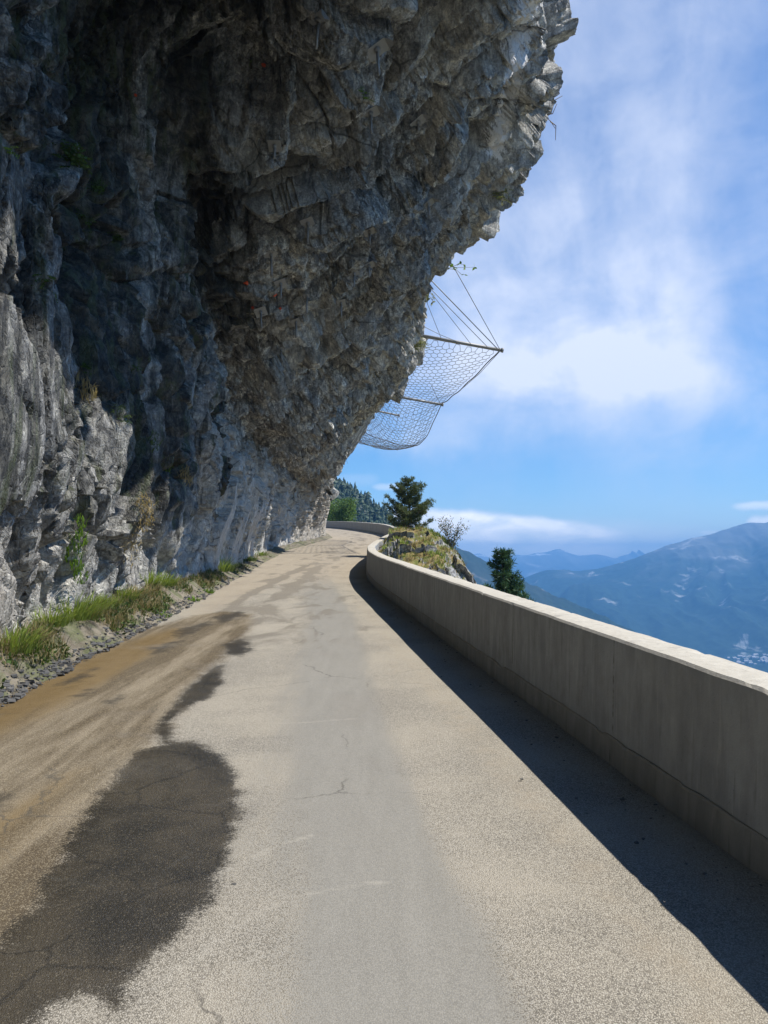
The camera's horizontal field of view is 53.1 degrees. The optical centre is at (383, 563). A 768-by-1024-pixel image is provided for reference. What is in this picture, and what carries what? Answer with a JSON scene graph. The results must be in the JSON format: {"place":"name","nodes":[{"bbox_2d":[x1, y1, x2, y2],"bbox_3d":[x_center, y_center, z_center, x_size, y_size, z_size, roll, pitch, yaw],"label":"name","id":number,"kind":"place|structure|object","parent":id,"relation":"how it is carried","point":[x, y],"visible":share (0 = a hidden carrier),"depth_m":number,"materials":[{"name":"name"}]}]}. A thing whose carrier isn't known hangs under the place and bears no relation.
{"place":"outdoors","nodes":[
{"label":"outdoors","id":0,"kind":"place"},
{"bbox_2d":[0,533,331,697],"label":"verge","id":1,"kind":"structure","parent":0,"point":[84,629],"depth_m":10.56,"materials":[{"name":"grey gravel"}]},
{"bbox_2d":[0,618,51,654],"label":"grass tuft","id":2,"kind":"object","parent":1,"relation":"on","point":[31,639],"visible":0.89,"depth_m":8.21,"materials":[{"name":"green plant"}]},
{"bbox_2d":[18,621,57,641],"bbox_3d":[-4.052,0.777,8.922,0.653,0.236,0.598,0,0,0],"label":"grass tuft","id":3,"kind":"object","parent":1,"relation":"on","point":[46,631],"visible":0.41,"depth_m":8.94,"materials":[{"name":"green plant"}]},
{"bbox_2d":[25,603,79,627],"bbox_3d":[-4.120,0.629,9.737,0.807,0.349,0.739,0,0,-19],"label":"grass tuft","id":4,"kind":"object","parent":1,"relation":"on","point":[64,622],"visible":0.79,"depth_m":9.63,"materials":[{"name":"green plant"}]},
{"bbox_2d":[49,587,116,620],"bbox_3d":[-4.100,0.538,10.529,1.009,0.482,1.024,0,0,0],"label":"grass tuft","id":5,"kind":"object","parent":1,"relation":"on","point":[83,614],"visible":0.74,"depth_m":10.44,"materials":[{"name":"green plant"}]},
{"bbox_2d":[88,590,116,609],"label":"grass tuft","id":6,"kind":"object","parent":1,"relation":"on","point":[104,601],"visible":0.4,"depth_m":11.47,"materials":[{"name":"green plant"}]},
{"bbox_2d":[97,593,126,606],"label":"grass tuft","id":7,"kind":"object","parent":1,"relation":"on","point":[119,603],"visible":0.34,"depth_m":12.15,"materials":[{"name":"green plant"}]},
{"bbox_2d":[112,583,143,599],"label":"grass tuft","id":8,"kind":"object","parent":1,"relation":"on","point":[129,593],"visible":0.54,"depth_m":12.94,"materials":[{"name":"green plant"}]},
{"bbox_2d":[126,584,152,595],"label":"grass tuft","id":9,"kind":"object","parent":1,"relation":"on","point":[134,587],"visible":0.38,"depth_m":14.05,"materials":[{"name":"green plant"}]},
{"bbox_2d":[0,544,286,688],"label":"verge weeds","id":10,"kind":"object","parent":1,"relation":"on","point":[46,656],"visible":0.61,"depth_m":12.04,"materials":[{"name":"green plant"}]},
{"bbox_2d":[139,569,171,588],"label":"grass tuft","id":11,"kind":"object","parent":1,"relation":"on","point":[157,579],"visible":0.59,"depth_m":15.30,"materials":[{"name":"green plant"}]},
{"bbox_2d":[159,569,181,585],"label":"grass tuft","id":12,"kind":"object","parent":1,"relation":"on","point":[170,581],"visible":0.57,"depth_m":16.34,"materials":[{"name":"green plant"}]},
{"bbox_2d":[203,588,214,593],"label":"weed","id":13,"kind":"object","parent":1,"relation":"on","point":[210,591],"visible":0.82,"depth_m":18.55,"materials":[{"name":"green plant"}]},
{"bbox_2d":[218,556,235,571],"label":"grass tuft","id":14,"kind":"object","parent":1,"relation":"on","point":[224,567],"visible":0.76,"depth_m":24.13,"materials":[{"name":"green plant"}]},
{"bbox_2d":[244,554,259,560],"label":"grass tuft","id":15,"kind":"object","parent":1,"relation":"on","point":[251,559],"visible":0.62,"depth_m":30.65,"materials":[{"name":"green plant"}]},
{"bbox_2d":[255,550,268,555],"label":"grass tuft","id":16,"kind":"object","parent":1,"relation":"on","point":[262,554],"visible":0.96,"depth_m":34.73,"materials":[{"name":"green plant"}]},
{"bbox_2d":[0,0,578,638],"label":"cliff","id":17,"kind":"structure","parent":0,"point":[204,202],"depth_m":14.99,"materials":[{"name":"stone"}]},
{"bbox_2d":[3,146,19,158],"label":"fern","id":18,"kind":"object","parent":17,"relation":"on","point":[9,152],"visible":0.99,"depth_m":7.11,"materials":[{"name":"green plant"}]},
{"bbox_2d":[31,274,57,302],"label":"fern","id":19,"kind":"object","parent":17,"relation":"on","point":[51,277],"visible":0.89,"depth_m":8.12,"materials":[{"name":"green plant"}]},
{"bbox_2d":[50,139,91,173],"bbox_3d":[-3.666,-4.744,9.025,0.454,0.438,0.643,0,0,-21],"label":"fern","id":20,"kind":"object","parent":17,"relation":"on","point":[74,160],"visible":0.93,"depth_m":8.92,"materials":[{"name":"green plant"}]},
{"bbox_2d":[64,513,90,583],"bbox_3d":[-4.136,-0.196,10.370,0.378,0.975,0.373,0,0,0],"label":"hanging plant","id":21,"kind":"object","parent":17,"relation":"hanging from","point":[76,571],"visible":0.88,"depth_m":10.36,"materials":[{"name":"green plant"}]},
{"bbox_2d":[77,362,92,374],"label":"fern","id":22,"kind":"object","parent":17,"relation":"on","point":[84,366],"visible":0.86,"depth_m":11.04,"materials":[{"name":"green plant"}]},
{"bbox_2d":[73,370,99,403],"bbox_3d":[-4.234,-2.463,10.816,0.458,0.560,0.376,0,0,-29],"label":"hanging plant","id":23,"kind":"object","parent":17,"relation":"attached to","point":[93,394],"visible":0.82,"depth_m":10.84,"materials":[{"name":"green plant"}]},
{"bbox_2d":[75,208,99,232],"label":"fern","id":24,"kind":"object","parent":17,"relation":"on","point":[84,217],"visible":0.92,"depth_m":12.02,"materials":[{"name":"green plant"}]},
{"bbox_2d":[87,175,109,194],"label":"fern","id":25,"kind":"object","parent":17,"relation":"on","point":[95,187],"visible":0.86,"depth_m":12.16,"materials":[{"name":"green plant"}]},
{"bbox_2d":[107,231,125,242],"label":"fern","id":26,"kind":"object","parent":17,"relation":"on","point":[116,238],"visible":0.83,"depth_m":13.12,"materials":[{"name":"green plant"}]},
{"bbox_2d":[110,404,131,424],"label":"hanging plant","id":27,"kind":"object","parent":17,"relation":"hanging from","point":[125,416],"visible":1,"depth_m":11.23,"materials":[{"name":"green plant"}]},
{"bbox_2d":[122,534,141,568],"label":"hanging plant","id":28,"kind":"object","parent":17,"relation":"hanging from","point":[131,546],"visible":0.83,"depth_m":12.71,"materials":[{"name":"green plant"}]},
{"bbox_2d":[133,492,162,532],"bbox_3d":[-3.943,-0.831,12.685,0.599,0.702,0.577,0,0,-16],"label":"hanging plant","id":29,"kind":"object","parent":17,"relation":"attached to","point":[147,519],"visible":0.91,"depth_m":12.70,"materials":[{"name":"brown plant"}]},
{"bbox_2d":[148,429,163,452],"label":"hanging plant","id":30,"kind":"object","parent":17,"relation":"hanging from","point":[152,442],"visible":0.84,"depth_m":13.66,"materials":[{"name":"green plant"}]},
{"bbox_2d":[177,464,194,485],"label":"hanging plant","id":31,"kind":"object","parent":17,"relation":"hanging from","point":[186,478],"visible":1,"depth_m":16.32,"materials":[{"name":"green plant"}]},
{"bbox_2d":[253,306,267,328],"bbox_3d":[-3.085,-6.163,19.236,0.282,0.600,0.293,0,0,15],"label":"rock bolt","id":32,"kind":"object","parent":17,"relation":"attached to","point":[259,312],"visible":1,"depth_m":19.19,"materials":[{"name":"metal"}]},
{"bbox_2d":[264,251,278,276],"bbox_3d":[-2.603,-6.932,17.686,0.280,0.714,0.236,0,0,45],"label":"rock bolt","id":33,"kind":"object","parent":17,"relation":"attached to","point":[270,255],"visible":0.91,"depth_m":17.65,"materials":[{"name":"metal"}]},
{"bbox_2d":[267,140,281,158],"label":"rock bolt","id":34,"kind":"object","parent":17,"relation":"attached to","point":[274,146],"visible":1,"depth_m":14.90,"materials":[{"name":"metal"}]},
{"bbox_2d":[273,278,287,297],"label":"rock bolt","id":35,"kind":"object","parent":17,"relation":"attached to","point":[281,283],"visible":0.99,"depth_m":18.39,"materials":[{"name":"metal"}]},
{"bbox_2d":[290,317,301,337],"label":"rock bolt","id":36,"kind":"object","parent":17,"relation":"attached to","point":[295,322],"visible":1,"depth_m":20.22,"materials":[{"name":"metal"}]},
{"bbox_2d":[303,293,309,314],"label":"rock bolt","id":37,"kind":"object","parent":17,"relation":"attached to","point":[306,296],"visible":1,"depth_m":19.33,"materials":[{"name":"metal"}]},
{"bbox_2d":[300,216,314,243],"bbox_3d":[-1.706,-7.473,17.242,0.289,0.641,0.293,0,0,26],"label":"rock bolt","id":38,"kind":"object","parent":17,"relation":"attached to","point":[307,222],"visible":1,"depth_m":17.18,"materials":[{"name":"metal"}]},
{"bbox_2d":[308,8,329,49],"bbox_3d":[-1.044,-8.883,12.746,0.262,0.706,0.472,0,0,-35],"label":"rock bolt","id":39,"kind":"object","parent":17,"relation":"attached to","point":[320,15],"visible":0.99,"depth_m":12.73,"materials":[{"name":"metal"}]},
{"bbox_2d":[336,299,345,317],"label":"rock bolt","id":40,"kind":"object","parent":17,"relation":"attached to","point":[341,302],"visible":1,"depth_m":20.68,"materials":[{"name":"metal"}]},
{"bbox_2d":[348,270,360,287],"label":"rock bolt","id":41,"kind":"object","parent":17,"relation":"attached to","point":[355,273],"visible":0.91,"depth_m":19.33,"materials":[{"name":"metal"}]},
{"bbox_2d":[359,88,372,100],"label":"fern","id":42,"kind":"object","parent":17,"relation":"on","point":[365,93],"visible":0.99,"depth_m":14.91,"materials":[{"name":"green plant"}]},
{"bbox_2d":[364,226,377,245],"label":"rock bolt","id":43,"kind":"object","parent":17,"relation":"attached to","point":[370,231],"visible":0.97,"depth_m":18.59,"materials":[{"name":"metal"}]},
{"bbox_2d":[364,260,377,277],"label":"rock bolt","id":44,"kind":"object","parent":17,"relation":"attached to","point":[370,264],"visible":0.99,"depth_m":19.39,"materials":[{"name":"metal"}]},
{"bbox_2d":[361,105,384,133],"bbox_3d":[-0.200,-8.952,15.489,0.500,0.616,0.253,0,0,20],"label":"rock bolt","id":45,"kind":"object","parent":17,"relation":"attached to","point":[374,111],"visible":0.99,"depth_m":15.45,"materials":[{"name":"metal"}]},
{"bbox_2d":[367,37,393,75],"bbox_3d":[-0.042,-8.625,13.089,0.524,0.657,0.249,0,0,22],"label":"rock bolt","id":46,"kind":"object","parent":17,"relation":"attached to","point":[377,49],"visible":0.99,"depth_m":13.07,"materials":[{"name":"metal"}]},
{"bbox_2d":[410,114,429,131],"bbox_3d":[0.823,-9.723,16.939,0.476,0.388,0.233,0,0,29],"label":"rock bolt","id":47,"kind":"object","parent":17,"relation":"attached to","point":[420,120],"visible":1,"depth_m":16.93,"materials":[{"name":"metal"}]},
{"bbox_2d":[414,337,427,351],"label":"crag shrub","id":48,"kind":"object","parent":17,"relation":"on","point":[418,344],"visible":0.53,"depth_m":37.86,"materials":[{"name":"green plant"}]},
{"bbox_2d":[424,293,435,305],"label":"rim tuft","id":49,"kind":"object","parent":17,"relation":"attached to","point":[427,296],"visible":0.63,"depth_m":34.37,"materials":[{"name":"green plant"}]},
{"bbox_2d":[359,270,503,449],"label":"catch net","id":50,"kind":"object","parent":17,"relation":"attached to","point":[457,342],"visible":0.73,"depth_m":43.37,"materials":[{"name":"metal"}]},
{"bbox_2d":[424,197,439,217],"bbox_3d":[1.195,-9.077,19.597,0.480,0.527,0.212,0,0,17],"label":"rock bolt","id":51,"kind":"object","parent":17,"relation":"attached to","point":[429,202],"visible":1,"depth_m":19.57,"materials":[{"name":"metal"}]},
{"bbox_2d":[448,261,476,275],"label":"rim plant","id":52,"kind":"object","parent":17,"relation":"attached to","point":[460,262],"visible":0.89,"depth_m":31.54,"materials":[{"name":"green plant"}]},
{"bbox_2d":[488,188,513,206],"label":"crag shrub","id":53,"kind":"object","parent":17,"relation":"on","point":[498,196],"visible":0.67,"depth_m":25.33,"materials":[{"name":"green plant"}]},
{"bbox_2d":[547,96,561,139],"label":"dead branch","id":54,"kind":"object","parent":17,"relation":"hanging from","point":[553,124],"visible":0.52,"depth_m":23.28,"materials":[{"name":"grey wood"}]},
{"bbox_2d":[0,528,767,1023],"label":"road","id":55,"kind":"structure","parent":0,"point":[312,760],"depth_m":3.86,"materials":[{"name":"grey asphalt"}]},
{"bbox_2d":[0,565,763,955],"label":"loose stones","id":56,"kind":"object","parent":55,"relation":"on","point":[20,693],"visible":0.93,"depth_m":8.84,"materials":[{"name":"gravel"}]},
{"bbox_2d":[326,521,767,880],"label":"parapet wall","id":57,"kind":"structure","parent":55,"relation":"on","point":[680,732],"depth_m":4.97,"materials":[{"name":"concrete"}]},
{"bbox_2d":[378,525,476,583],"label":"hillside","id":58,"kind":"structure","parent":0,"point":[458,566],"depth_m":29.87,"materials":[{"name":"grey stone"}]},
{"bbox_2d":[327,494,359,521],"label":"broadleaf tree","id":59,"kind":"object","parent":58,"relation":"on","point":[344,510],"visible":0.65,"depth_m":117.00,"materials":[{"name":"green plant"}]},
{"bbox_2d":[381,475,435,527],"bbox_3d":[1.147,-2.755,36.630,2.678,3.049,2.695,0,0,0],"label":"pine tree","id":60,"kind":"object","parent":58,"relation":"on","point":[405,517],"visible":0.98,"depth_m":36.19,"materials":[{"name":"green plant"}]},
{"bbox_2d":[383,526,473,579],"bbox_3d":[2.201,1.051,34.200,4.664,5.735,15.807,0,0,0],"label":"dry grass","id":61,"kind":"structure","parent":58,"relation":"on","point":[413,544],"depth_m":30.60,"materials":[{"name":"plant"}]},
{"bbox_2d":[435,516,467,548],"bbox_3d":[2.868,-1.253,32.373,1.397,1.779,1.229,0,0,33],"label":"shrub","id":62,"kind":"object","parent":58,"relation":"on","point":[453,542],"visible":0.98,"depth_m":32.43,"materials":[{"name":"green plant"}]},
{"bbox_2d":[484,547,535,600],"bbox_3d":[4.615,1.730,27.086,2.401,4.845,2.677,0,0,44],"label":"pine tree","id":63,"kind":"object","parent":58,"relation":"on","point":[504,581],"visible":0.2,"depth_m":26.84,"materials":[{"name":"green plant"}]},
{"bbox_2d":[454,546,634,631],"bbox_3d":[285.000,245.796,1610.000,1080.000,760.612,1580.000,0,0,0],"label":"mountain","id":64,"kind":"structure","parent":0,"point":[477,567],"depth_m":1762.01,"materials":[{"name":"blue stone"}]},
{"bbox_2d":[337,0,767,557],"label":"sky","id":65,"kind":"structure","parent":0,"point":[622,410],"materials":[{"name":"blue"}]},
{"bbox_2d":[472,549,649,578],"bbox_3d":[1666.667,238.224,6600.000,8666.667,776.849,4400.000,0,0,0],"label":"mountain","id":66,"kind":"structure","parent":0,"point":[534,563],"depth_m":7661.78,"materials":[{"name":"blue stone"}]},
{"bbox_2d":[523,522,767,672],"bbox_3d":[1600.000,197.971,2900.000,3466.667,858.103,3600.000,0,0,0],"label":"mountain","id":67,"kind":"structure","parent":0,"point":[706,594],"depth_m":3224.65,"materials":[{"name":"blue stone"}]},
{"bbox_2d":[726,653,767,664],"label":"distant village","id":68,"kind":"object","parent":67,"relation":"on","point":[763,659],"visible":0.88,"depth_m":2386.22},
{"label":"wooded slope","id":69,"kind":"structure","parent":0,"visible":0},
{"bbox_2d":[331,477,404,528],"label":"distant forest","id":70,"kind":"object","parent":69,"relation":"on","point":[374,511],"visible":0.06,"depth_m":401.97,"materials":[{"name":"green plant"}]}
]}

